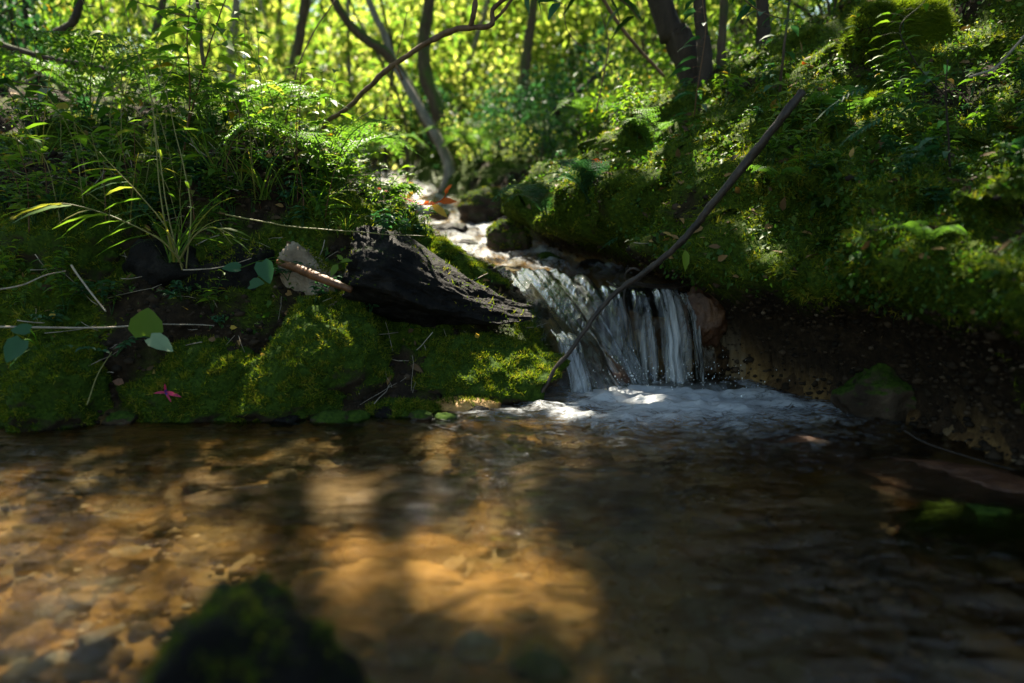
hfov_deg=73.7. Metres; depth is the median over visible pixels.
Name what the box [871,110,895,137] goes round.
woodland herb
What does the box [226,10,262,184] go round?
leafy stalk
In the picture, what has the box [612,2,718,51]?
bush
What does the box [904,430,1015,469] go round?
root
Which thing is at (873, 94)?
moss cushion
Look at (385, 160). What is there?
slim tree
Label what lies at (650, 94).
woodland herb
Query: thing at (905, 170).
woodland herb
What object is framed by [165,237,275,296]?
bank rock
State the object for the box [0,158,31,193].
woodland herb
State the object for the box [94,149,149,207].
woodland herb
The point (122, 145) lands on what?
leafy stalk
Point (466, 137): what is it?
fern
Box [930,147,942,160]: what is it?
woodland herb
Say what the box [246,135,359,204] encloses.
grass clump
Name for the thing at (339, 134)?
twig
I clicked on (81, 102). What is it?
woodland herb
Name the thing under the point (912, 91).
woodland herb
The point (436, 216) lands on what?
stream rock
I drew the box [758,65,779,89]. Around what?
woodland herb
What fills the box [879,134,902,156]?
woodland herb
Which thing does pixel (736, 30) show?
bush
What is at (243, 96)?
leafy stalk
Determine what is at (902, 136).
woodland herb
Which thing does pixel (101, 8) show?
slim sapling tree
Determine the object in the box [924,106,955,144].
woodland herb
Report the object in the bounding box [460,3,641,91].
bush
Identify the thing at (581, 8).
bush
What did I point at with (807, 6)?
bush
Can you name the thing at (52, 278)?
woodland herb
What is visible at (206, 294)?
woodland herb
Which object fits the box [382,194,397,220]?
woodland herb
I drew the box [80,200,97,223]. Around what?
woodland herb
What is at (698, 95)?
woodland herb
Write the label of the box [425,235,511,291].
mossy rock
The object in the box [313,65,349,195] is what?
leafy stalk
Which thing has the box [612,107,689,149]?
fern
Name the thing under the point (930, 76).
woodland herb
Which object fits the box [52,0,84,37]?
fallen branch
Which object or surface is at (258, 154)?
woodland herb
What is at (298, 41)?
upright tree
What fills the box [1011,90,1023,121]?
woodland herb
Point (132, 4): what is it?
hanging twig
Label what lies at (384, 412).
waterline stone
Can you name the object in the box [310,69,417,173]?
bush
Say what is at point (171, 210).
woodland herb
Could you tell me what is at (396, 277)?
ledge rock
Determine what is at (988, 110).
woodland herb
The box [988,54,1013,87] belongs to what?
woodland herb
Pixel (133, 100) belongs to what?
woodland herb
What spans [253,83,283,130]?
woodland herb
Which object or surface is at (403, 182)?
woodland herb
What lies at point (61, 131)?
leafy stalk
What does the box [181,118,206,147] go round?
woodland herb
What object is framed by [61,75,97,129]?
leafy stalk
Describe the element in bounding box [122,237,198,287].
bank rock
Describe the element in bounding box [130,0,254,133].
sapling
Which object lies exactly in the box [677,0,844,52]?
bush
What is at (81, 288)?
seedling cluster
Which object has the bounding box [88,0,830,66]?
sky
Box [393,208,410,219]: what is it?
woodland herb
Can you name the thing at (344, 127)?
bush
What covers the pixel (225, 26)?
bush
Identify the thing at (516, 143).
bush
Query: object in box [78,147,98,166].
woodland herb
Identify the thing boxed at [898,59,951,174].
sapling
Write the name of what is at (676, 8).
bush
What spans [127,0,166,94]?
slim tree
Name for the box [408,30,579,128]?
bush
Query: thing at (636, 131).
woodland herb
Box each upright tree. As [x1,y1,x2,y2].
[281,0,308,121]
[515,0,537,132]
[693,0,713,86]
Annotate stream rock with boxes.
[408,200,432,219]
[429,208,450,220]
[437,222,469,237]
[457,186,504,227]
[458,239,481,252]
[485,219,532,260]
[498,216,507,220]
[530,251,562,267]
[577,259,605,272]
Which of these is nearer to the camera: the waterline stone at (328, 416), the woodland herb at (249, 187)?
the waterline stone at (328, 416)
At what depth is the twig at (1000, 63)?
1.59 m
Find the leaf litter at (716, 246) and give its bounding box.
[0,0,1021,397]
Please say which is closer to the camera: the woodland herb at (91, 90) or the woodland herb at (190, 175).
the woodland herb at (190, 175)
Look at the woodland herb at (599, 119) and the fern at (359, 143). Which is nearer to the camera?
the fern at (359, 143)
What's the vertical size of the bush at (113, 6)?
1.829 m
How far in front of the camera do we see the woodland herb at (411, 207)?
2.30 m
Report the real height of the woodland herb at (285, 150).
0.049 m
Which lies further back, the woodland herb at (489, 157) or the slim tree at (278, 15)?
the slim tree at (278, 15)
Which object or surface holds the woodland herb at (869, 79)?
on the ground
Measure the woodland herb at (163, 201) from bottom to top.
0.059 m
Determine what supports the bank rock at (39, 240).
on the ground
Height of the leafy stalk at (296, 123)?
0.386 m
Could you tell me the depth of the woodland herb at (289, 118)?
2.50 m
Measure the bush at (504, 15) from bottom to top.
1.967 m
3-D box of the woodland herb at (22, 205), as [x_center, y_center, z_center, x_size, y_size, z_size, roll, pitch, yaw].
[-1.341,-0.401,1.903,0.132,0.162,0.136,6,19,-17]
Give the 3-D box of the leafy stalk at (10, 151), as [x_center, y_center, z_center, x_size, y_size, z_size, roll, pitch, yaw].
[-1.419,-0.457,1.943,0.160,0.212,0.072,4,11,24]
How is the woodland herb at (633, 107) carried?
on the ground
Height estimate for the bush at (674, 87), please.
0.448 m
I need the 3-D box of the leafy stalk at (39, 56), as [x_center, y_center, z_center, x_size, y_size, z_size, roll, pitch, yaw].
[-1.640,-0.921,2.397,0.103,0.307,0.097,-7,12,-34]
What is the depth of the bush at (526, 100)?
5.68 m
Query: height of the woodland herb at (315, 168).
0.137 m
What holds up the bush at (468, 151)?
on the ground
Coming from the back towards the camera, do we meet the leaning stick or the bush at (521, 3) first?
the bush at (521, 3)
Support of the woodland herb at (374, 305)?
on the mossy rock at (346, 348)
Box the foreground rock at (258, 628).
[136,568,379,682]
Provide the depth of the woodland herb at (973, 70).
1.99 m
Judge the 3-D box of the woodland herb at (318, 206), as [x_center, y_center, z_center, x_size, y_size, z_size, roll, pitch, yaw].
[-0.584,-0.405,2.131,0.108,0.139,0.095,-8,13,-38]
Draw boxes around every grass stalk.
[0,203,183,266]
[75,152,178,257]
[118,0,186,244]
[147,70,195,269]
[152,61,201,267]
[177,227,257,262]
[225,214,421,235]
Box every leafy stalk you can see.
[0,11,47,133]
[0,41,67,112]
[0,116,50,233]
[0,148,24,215]
[2,104,75,223]
[11,134,66,212]
[26,39,59,121]
[27,86,89,203]
[37,90,75,150]
[47,100,92,195]
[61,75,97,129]
[64,71,92,140]
[70,134,117,204]
[73,0,116,108]
[79,59,120,144]
[87,159,128,221]
[89,28,178,190]
[91,125,147,203]
[91,176,136,231]
[94,66,134,147]
[104,35,142,172]
[113,115,154,212]
[118,44,148,120]
[130,133,179,230]
[145,4,206,183]
[145,33,180,153]
[161,0,183,124]
[164,148,202,232]
[170,149,200,219]
[219,116,270,208]
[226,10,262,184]
[226,30,253,108]
[233,82,284,163]
[241,57,285,159]
[242,0,269,155]
[243,9,263,135]
[270,79,306,204]
[276,63,312,142]
[288,136,315,214]
[302,73,335,141]
[302,95,328,162]
[306,124,367,225]
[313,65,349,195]
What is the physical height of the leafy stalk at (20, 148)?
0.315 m
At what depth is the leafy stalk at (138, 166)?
2.03 m
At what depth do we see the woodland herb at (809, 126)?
1.91 m
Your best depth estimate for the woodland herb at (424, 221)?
2.25 m
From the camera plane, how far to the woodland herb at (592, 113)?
3.23 m
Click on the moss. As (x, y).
(968, 234)
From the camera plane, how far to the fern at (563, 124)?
5.41 m
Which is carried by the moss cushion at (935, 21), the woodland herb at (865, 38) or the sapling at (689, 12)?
the woodland herb at (865, 38)
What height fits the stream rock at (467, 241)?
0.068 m
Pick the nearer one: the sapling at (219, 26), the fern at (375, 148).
the sapling at (219, 26)
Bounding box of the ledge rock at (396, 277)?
[337,223,535,326]
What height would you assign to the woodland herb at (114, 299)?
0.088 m
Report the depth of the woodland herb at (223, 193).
2.13 m
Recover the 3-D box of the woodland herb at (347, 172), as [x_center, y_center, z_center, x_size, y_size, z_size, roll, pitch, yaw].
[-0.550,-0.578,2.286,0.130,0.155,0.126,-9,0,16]
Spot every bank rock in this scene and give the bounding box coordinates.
[0,183,150,282]
[0,337,115,432]
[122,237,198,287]
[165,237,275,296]
[830,363,915,420]
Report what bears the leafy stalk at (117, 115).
on the ground
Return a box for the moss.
[0,0,1023,422]
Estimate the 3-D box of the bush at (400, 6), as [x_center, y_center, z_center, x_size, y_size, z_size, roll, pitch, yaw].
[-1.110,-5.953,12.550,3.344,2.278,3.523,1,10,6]
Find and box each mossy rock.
[113,334,255,422]
[217,341,346,422]
[265,288,393,400]
[345,202,438,245]
[409,329,570,403]
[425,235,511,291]
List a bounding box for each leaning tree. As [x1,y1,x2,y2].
[329,0,459,165]
[365,0,455,191]
[647,0,697,87]
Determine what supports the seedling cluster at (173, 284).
on the ground
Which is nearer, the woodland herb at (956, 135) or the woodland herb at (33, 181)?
the woodland herb at (956, 135)
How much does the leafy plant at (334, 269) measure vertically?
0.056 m
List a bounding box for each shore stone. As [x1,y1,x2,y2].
[362,394,441,417]
[432,392,501,411]
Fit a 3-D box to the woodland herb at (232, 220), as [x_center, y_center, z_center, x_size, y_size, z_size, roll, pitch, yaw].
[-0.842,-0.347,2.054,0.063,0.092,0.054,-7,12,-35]
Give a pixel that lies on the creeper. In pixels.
(858, 254)
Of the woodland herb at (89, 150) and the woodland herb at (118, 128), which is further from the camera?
the woodland herb at (118, 128)
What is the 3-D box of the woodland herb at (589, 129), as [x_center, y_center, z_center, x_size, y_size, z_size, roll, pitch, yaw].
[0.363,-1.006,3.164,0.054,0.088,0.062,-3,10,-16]
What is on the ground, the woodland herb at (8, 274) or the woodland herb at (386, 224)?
the woodland herb at (8, 274)
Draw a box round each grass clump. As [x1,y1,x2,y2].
[0,67,93,164]
[2,82,161,173]
[9,164,80,214]
[12,152,156,224]
[91,139,188,199]
[96,193,246,262]
[151,103,254,174]
[197,117,318,189]
[226,145,308,199]
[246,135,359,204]
[288,168,347,214]
[321,207,360,234]
[392,201,431,229]
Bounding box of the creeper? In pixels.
[0,0,1023,348]
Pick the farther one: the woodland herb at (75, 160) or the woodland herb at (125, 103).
the woodland herb at (125, 103)
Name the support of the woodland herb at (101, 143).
on the ground
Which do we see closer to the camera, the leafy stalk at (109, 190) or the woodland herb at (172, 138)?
the leafy stalk at (109, 190)
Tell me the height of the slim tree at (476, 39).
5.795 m
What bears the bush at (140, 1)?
on the ground
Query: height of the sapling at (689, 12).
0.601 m
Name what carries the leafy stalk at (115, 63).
on the ground
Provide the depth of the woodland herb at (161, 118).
2.32 m
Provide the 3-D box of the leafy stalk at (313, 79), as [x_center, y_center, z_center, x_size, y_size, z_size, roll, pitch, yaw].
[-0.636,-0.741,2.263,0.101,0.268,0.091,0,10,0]
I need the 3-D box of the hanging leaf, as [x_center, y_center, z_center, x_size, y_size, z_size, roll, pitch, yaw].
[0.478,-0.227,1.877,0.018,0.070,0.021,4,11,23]
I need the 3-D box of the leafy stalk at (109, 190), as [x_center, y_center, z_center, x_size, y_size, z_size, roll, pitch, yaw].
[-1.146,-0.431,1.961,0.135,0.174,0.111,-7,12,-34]
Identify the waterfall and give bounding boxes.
[498,267,704,392]
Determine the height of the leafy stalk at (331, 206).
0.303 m
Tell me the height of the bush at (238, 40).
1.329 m
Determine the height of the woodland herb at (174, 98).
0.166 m
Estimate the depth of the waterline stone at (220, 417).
1.74 m
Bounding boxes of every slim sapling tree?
[99,0,112,98]
[136,0,157,47]
[136,7,181,106]
[205,0,210,112]
[240,9,272,88]
[259,0,277,72]
[284,0,311,75]
[349,0,409,174]
[401,0,459,114]
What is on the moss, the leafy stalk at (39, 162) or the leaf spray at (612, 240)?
the leaf spray at (612, 240)
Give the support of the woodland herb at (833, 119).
on the ground
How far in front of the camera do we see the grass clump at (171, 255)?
1.90 m
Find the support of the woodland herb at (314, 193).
on the ground
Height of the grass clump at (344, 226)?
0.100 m
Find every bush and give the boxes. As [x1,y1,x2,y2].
[0,0,85,86]
[0,0,119,89]
[0,0,191,98]
[18,0,144,62]
[20,2,193,100]
[35,0,81,39]
[35,0,98,23]
[36,0,141,69]
[37,0,196,71]
[40,0,120,74]
[44,0,157,60]
[66,10,275,112]
[91,0,221,72]
[92,0,249,68]
[142,0,312,88]
[151,1,296,67]
[155,1,289,79]
[159,0,417,124]
[172,0,342,108]
[182,9,361,157]
[185,53,301,125]
[205,0,373,88]
[211,0,357,77]
[213,21,392,125]
[240,13,373,105]
[249,13,401,90]
[251,7,432,130]
[266,32,504,173]
[267,6,450,158]
[282,71,383,148]
[287,0,471,40]
[300,100,401,154]
[310,0,394,37]
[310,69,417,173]
[313,0,549,134]
[318,0,518,107]
[320,0,506,101]
[339,2,459,103]
[345,83,428,155]
[352,0,497,55]
[355,0,518,103]
[358,73,463,155]
[362,0,522,105]
[401,0,519,76]
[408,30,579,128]
[412,71,538,158]
[436,0,571,82]
[437,102,514,166]
[447,2,501,73]
[452,0,593,64]
[453,2,541,72]
[453,6,624,51]
[453,64,586,147]
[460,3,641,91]
[488,112,546,162]
[494,0,635,70]
[496,0,647,101]
[496,6,585,61]
[504,111,578,163]
[512,0,651,65]
[517,58,660,160]
[521,22,652,135]
[537,0,684,68]
[561,4,711,100]
[564,0,833,116]
[584,49,678,116]
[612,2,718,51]
[616,3,718,46]
[619,53,738,110]
[633,3,775,46]
[637,0,827,90]
[642,0,746,54]
[653,0,694,38]
[674,0,831,55]
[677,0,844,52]
[691,0,776,30]
[692,0,830,29]
[693,6,750,36]
[715,0,826,34]
[729,0,825,33]
[770,0,823,23]
[780,0,811,22]
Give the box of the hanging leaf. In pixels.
[682,247,689,270]
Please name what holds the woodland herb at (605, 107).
on the ground
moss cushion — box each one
[831,0,960,67]
[857,88,893,115]
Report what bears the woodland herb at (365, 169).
on the ground
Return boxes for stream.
[357,158,719,391]
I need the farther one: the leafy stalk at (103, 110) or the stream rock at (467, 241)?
the stream rock at (467, 241)
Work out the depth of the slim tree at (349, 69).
6.98 m
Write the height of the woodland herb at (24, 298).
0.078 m
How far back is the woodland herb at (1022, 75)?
1.94 m
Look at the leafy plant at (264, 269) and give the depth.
1.79 m
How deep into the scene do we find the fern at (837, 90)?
1.94 m
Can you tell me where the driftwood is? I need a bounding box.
[276,259,352,292]
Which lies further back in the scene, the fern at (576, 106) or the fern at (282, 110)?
the fern at (576, 106)
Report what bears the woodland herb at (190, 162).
on the ground
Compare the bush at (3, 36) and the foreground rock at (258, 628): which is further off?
the bush at (3, 36)
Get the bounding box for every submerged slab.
[776,435,817,443]
[890,457,1023,492]
[967,504,1011,514]
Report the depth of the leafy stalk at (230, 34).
2.44 m
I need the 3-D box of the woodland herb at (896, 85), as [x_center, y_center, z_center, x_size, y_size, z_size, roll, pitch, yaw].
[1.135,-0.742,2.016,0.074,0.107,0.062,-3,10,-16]
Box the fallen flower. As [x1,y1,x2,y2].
[155,384,180,401]
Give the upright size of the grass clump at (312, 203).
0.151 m
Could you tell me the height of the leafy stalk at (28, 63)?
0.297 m
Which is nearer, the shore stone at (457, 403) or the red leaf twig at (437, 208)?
the shore stone at (457, 403)
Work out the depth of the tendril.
2.44 m
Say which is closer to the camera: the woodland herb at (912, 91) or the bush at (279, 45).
the woodland herb at (912, 91)
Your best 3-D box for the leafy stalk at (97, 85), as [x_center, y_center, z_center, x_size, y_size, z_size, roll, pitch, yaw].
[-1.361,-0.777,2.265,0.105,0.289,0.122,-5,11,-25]
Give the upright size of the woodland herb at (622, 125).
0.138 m
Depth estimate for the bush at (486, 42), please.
10.45 m
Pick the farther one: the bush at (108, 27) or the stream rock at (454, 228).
the bush at (108, 27)
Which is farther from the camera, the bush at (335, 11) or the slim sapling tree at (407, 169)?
the bush at (335, 11)
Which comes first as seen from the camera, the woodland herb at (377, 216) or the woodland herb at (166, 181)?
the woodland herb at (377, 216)
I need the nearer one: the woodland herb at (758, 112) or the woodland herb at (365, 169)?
the woodland herb at (758, 112)
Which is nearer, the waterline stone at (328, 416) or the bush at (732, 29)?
the waterline stone at (328, 416)
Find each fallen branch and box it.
[0,42,150,81]
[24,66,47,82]
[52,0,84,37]
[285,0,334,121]
[553,60,613,114]
[602,0,664,76]
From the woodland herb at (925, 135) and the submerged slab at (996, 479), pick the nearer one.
the submerged slab at (996, 479)
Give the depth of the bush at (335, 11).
11.34 m
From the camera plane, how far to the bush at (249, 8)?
8.60 m
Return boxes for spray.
[570,350,789,396]
[600,235,619,249]
[812,87,866,123]
[839,116,883,146]
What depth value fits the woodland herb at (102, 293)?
1.87 m
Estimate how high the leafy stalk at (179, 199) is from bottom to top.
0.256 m
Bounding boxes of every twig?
[0,76,60,104]
[0,270,65,289]
[0,324,213,328]
[70,264,106,311]
[86,351,111,404]
[124,0,209,44]
[183,258,250,270]
[303,105,379,174]
[378,185,455,217]
[524,0,562,19]
[562,0,643,41]
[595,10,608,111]
[731,0,799,26]
[969,35,1023,78]
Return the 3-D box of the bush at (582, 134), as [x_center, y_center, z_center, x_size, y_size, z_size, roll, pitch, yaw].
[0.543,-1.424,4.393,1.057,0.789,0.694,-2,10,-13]
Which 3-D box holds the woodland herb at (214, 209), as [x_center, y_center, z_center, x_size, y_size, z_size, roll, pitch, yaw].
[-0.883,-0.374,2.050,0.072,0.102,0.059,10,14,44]
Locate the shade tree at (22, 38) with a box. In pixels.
[0,0,25,79]
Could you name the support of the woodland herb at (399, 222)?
on the ledge rock at (396, 277)
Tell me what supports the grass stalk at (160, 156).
on the ground
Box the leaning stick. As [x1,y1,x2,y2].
[541,89,805,392]
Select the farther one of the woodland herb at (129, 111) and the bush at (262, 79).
the bush at (262, 79)
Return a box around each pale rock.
[275,241,337,294]
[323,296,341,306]
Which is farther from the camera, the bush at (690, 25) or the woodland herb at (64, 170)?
the bush at (690, 25)
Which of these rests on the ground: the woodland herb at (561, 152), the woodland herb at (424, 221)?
the woodland herb at (561, 152)
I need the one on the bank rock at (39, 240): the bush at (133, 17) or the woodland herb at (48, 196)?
the woodland herb at (48, 196)
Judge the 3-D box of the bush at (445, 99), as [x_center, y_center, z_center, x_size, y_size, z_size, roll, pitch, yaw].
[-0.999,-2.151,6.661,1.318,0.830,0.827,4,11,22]
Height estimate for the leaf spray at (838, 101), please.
0.096 m
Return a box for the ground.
[0,0,1023,460]
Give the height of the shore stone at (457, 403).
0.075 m
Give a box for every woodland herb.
[0,64,17,79]
[0,84,37,134]
[0,118,48,166]
[0,137,32,179]
[0,145,12,169]
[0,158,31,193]
[0,170,30,219]
[0,171,51,226]
[0,195,12,211]
[0,239,23,278]
[0,240,9,262]
[0,249,17,287]
[4,184,36,220]
[9,281,32,309]
[18,174,45,211]
[23,98,41,113]
[28,95,48,128]
[28,167,44,191]
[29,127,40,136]
[30,236,77,289]
[31,194,54,214]
[35,112,51,134]
[39,160,79,209]
[42,256,93,314]
[45,193,74,221]
[47,167,69,193]
[48,142,77,178]
[51,109,67,141]
[58,135,89,172]
[59,163,69,177]
[62,192,97,228]
[63,94,89,119]
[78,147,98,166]
[79,76,97,100]
[80,112,94,130]
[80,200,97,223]
[85,135,115,173]
[85,151,104,180]
[87,102,112,125]
[87,133,108,147]
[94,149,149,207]
[94,279,119,307]
[95,162,124,197]
[98,118,111,130]
[98,283,122,314]
[102,138,121,161]
[104,68,150,115]
[104,77,134,113]
[104,194,116,216]
[111,112,142,148]
[123,100,133,121]
[123,201,147,227]
[128,183,170,230]
[142,194,158,216]
[145,98,174,141]
[145,183,163,196]
[149,121,164,146]
[151,163,174,206]
[151,165,177,203]
[152,213,188,243]
[154,73,187,118]
[155,74,187,117]
[155,193,172,210]
[158,85,206,141]
[159,121,181,155]
[159,130,188,154]
[165,207,179,220]
[169,153,197,183]
[178,165,202,184]
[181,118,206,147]
[192,269,228,312]
[193,162,217,198]
[194,154,213,179]
[199,198,221,231]
[202,156,235,204]
[204,69,255,128]
[205,171,242,215]
[205,233,222,258]
[206,176,235,217]
[207,113,222,129]
[209,199,226,231]
[211,315,224,325]
[213,219,223,232]
[214,173,243,210]
[216,112,229,128]
[221,211,242,238]
[230,134,266,164]
[239,180,252,196]
[242,174,260,212]
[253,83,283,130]
[253,150,265,162]
[255,129,268,142]
[257,156,281,175]
[273,117,327,179]
[275,190,291,214]
[276,148,287,162]
[277,160,288,180]
[280,102,296,125]
[280,189,293,201]
[282,217,292,230]
[284,176,306,198]
[288,205,311,229]
[291,120,309,137]
[295,179,320,201]
[296,156,328,198]
[298,159,328,199]
[302,159,319,175]
[306,189,343,233]
[309,281,327,303]
[313,192,328,202]
[317,181,328,198]
[321,147,354,189]
[323,113,376,168]
[323,116,358,146]
[325,145,358,191]
[327,275,342,291]
[341,153,358,186]
[342,145,369,179]
[353,159,371,189]
[353,176,363,197]
[356,168,374,197]
[357,172,385,212]
[358,152,408,208]
[364,177,387,202]
[366,304,379,313]
[369,208,390,231]
[376,213,397,238]
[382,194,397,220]
[388,165,414,203]
[390,180,410,207]
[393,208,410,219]
[394,208,407,233]
[396,218,408,232]
[399,218,412,234]
[403,192,416,216]
[407,202,422,216]
[411,223,423,236]
[416,200,436,235]
[484,147,493,163]
[555,150,565,158]
[580,92,614,128]
[585,114,596,132]
[594,114,602,131]
[595,92,613,122]
[604,108,633,137]
[612,101,633,136]
[612,102,626,114]
[613,85,638,124]
[615,72,643,109]
[623,96,643,114]
[629,115,643,145]
[632,97,647,128]
[634,93,649,109]
[640,83,656,106]
[678,78,689,90]
[691,91,701,101]
[712,74,724,95]
[718,50,757,107]
[744,103,757,128]
[752,106,763,119]
[757,55,769,74]
[757,108,804,164]
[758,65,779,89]
[758,117,794,164]
[768,81,810,141]
[783,108,821,154]
[785,136,832,175]
[793,60,833,106]
[800,137,837,194]
[810,81,832,121]
[811,197,826,217]
[818,143,850,178]
[825,108,843,138]
[830,111,850,133]
[832,218,848,241]
[834,52,843,63]
[834,53,849,80]
[843,13,880,63]
[855,85,867,98]
[864,19,921,79]
[866,73,880,86]
[867,55,904,90]
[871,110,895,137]
[873,82,908,138]
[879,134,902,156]
[882,72,905,103]
[889,121,911,149]
[891,161,913,182]
[896,145,926,180]
[900,57,936,108]
[910,87,944,125]
[910,179,935,215]
[914,126,936,145]
[914,136,941,157]
[918,62,945,95]
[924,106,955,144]
[925,186,954,211]
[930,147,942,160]
[931,109,973,150]
[942,139,959,165]
[952,162,966,176]
[958,56,992,99]
[960,103,970,112]
[967,105,985,136]
[975,88,1009,135]
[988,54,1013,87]
[990,132,1019,175]
[1002,137,1023,161]
[1003,51,1023,86]
[1004,40,1023,72]
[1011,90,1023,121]
[1011,103,1023,125]
[1013,66,1023,89]
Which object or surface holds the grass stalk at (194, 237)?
on the bank rock at (148, 263)
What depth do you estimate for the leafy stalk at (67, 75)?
2.39 m
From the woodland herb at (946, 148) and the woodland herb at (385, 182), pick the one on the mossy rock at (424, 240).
the woodland herb at (385, 182)
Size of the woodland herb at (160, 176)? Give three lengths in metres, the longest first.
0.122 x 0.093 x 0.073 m
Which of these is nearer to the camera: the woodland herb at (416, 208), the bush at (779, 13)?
the woodland herb at (416, 208)
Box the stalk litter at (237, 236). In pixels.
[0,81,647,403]
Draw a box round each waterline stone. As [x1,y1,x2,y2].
[101,411,138,424]
[212,414,227,420]
[272,415,299,421]
[310,409,348,422]
[347,409,370,420]
[372,406,392,416]
[409,409,433,419]
[434,412,455,419]
[468,406,488,410]
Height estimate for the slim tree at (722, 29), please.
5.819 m
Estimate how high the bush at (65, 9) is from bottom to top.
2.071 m
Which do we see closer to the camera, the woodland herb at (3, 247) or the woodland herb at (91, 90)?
the woodland herb at (3, 247)
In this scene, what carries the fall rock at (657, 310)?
on the ground
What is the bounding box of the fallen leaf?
[112,378,123,385]
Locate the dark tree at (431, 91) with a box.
[417,0,462,175]
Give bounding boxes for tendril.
[564,4,581,46]
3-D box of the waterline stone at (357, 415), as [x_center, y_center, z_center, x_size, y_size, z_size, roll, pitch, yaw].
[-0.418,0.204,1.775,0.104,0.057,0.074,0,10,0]
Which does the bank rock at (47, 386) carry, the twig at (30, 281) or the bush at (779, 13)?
the twig at (30, 281)
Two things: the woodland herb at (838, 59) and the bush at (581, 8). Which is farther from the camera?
the bush at (581, 8)
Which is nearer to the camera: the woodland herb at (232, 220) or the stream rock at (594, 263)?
the woodland herb at (232, 220)
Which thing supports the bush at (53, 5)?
on the ground
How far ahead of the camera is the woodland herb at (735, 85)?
2.42 m
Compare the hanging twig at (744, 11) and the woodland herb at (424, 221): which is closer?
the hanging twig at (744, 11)
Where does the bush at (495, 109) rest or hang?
on the ground
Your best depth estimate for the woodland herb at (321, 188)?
2.19 m
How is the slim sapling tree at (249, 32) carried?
on the ground
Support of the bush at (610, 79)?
on the ground
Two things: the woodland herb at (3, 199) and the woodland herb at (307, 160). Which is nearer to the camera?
the woodland herb at (3, 199)
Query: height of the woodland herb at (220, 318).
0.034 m
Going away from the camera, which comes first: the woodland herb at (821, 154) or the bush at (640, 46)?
the woodland herb at (821, 154)
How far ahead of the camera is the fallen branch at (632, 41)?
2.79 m
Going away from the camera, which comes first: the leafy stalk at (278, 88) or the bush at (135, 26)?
the leafy stalk at (278, 88)
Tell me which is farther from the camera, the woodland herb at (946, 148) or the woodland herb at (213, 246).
the woodland herb at (213, 246)
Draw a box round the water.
[0,374,1023,682]
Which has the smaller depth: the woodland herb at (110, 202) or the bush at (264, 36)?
the woodland herb at (110, 202)
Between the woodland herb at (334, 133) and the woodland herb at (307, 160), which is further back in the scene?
the woodland herb at (334, 133)
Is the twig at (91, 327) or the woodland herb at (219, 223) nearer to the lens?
the twig at (91, 327)
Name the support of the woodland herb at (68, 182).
on the bank rock at (39, 240)
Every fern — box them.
[0,27,202,119]
[126,69,313,139]
[136,69,358,147]
[211,115,424,189]
[300,125,435,170]
[381,183,426,208]
[415,116,538,164]
[492,182,554,224]
[508,98,590,137]
[543,157,611,203]
[546,94,638,126]
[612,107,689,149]
[746,164,802,189]
[803,85,915,129]
[878,220,969,249]
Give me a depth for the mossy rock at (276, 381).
1.74 m
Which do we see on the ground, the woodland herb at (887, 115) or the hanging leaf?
the woodland herb at (887, 115)
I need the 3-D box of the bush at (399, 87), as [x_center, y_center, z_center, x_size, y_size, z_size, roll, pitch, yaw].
[-1.272,-2.310,7.079,2.301,1.520,1.510,5,11,25]
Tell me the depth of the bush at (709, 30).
9.73 m
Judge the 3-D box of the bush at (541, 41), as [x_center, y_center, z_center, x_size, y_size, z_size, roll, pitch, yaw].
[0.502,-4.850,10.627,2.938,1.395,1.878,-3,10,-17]
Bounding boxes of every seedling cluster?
[24,305,68,325]
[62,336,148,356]
[67,281,94,300]
[156,280,188,300]
[274,261,302,280]
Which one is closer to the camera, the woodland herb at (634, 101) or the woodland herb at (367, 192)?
the woodland herb at (367, 192)
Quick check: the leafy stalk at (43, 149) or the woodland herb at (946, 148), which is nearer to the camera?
the woodland herb at (946, 148)
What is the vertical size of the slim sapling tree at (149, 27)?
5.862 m
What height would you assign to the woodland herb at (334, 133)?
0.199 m
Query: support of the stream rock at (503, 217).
on the ground
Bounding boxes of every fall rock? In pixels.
[553,336,631,389]
[609,287,686,317]
[678,286,726,349]
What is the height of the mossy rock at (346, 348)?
0.428 m
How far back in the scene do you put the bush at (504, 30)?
8.67 m
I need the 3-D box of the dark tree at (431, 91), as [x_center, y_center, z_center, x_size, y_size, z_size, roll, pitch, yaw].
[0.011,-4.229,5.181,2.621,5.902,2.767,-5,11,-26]
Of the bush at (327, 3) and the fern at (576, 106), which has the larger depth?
the bush at (327, 3)
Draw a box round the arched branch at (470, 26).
[318,0,512,135]
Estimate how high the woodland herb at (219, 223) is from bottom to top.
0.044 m
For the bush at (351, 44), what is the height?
1.496 m
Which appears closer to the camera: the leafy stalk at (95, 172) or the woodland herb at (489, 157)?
the leafy stalk at (95, 172)
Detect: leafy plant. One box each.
[3,323,39,365]
[128,308,177,351]
[222,257,284,288]
[330,255,351,276]
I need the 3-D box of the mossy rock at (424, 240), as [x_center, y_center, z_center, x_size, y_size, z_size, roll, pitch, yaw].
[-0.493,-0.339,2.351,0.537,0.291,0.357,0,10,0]
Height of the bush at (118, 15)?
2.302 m
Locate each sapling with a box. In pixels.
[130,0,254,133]
[146,0,247,124]
[150,0,245,149]
[178,87,276,183]
[283,59,320,132]
[669,0,706,132]
[759,0,798,92]
[869,0,944,95]
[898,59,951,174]
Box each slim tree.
[22,0,46,86]
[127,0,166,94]
[227,0,243,118]
[272,0,284,94]
[321,0,329,138]
[345,0,355,153]
[380,0,394,175]
[457,0,489,127]
[501,24,505,80]
[565,14,575,79]
[716,0,727,65]
[755,0,771,49]

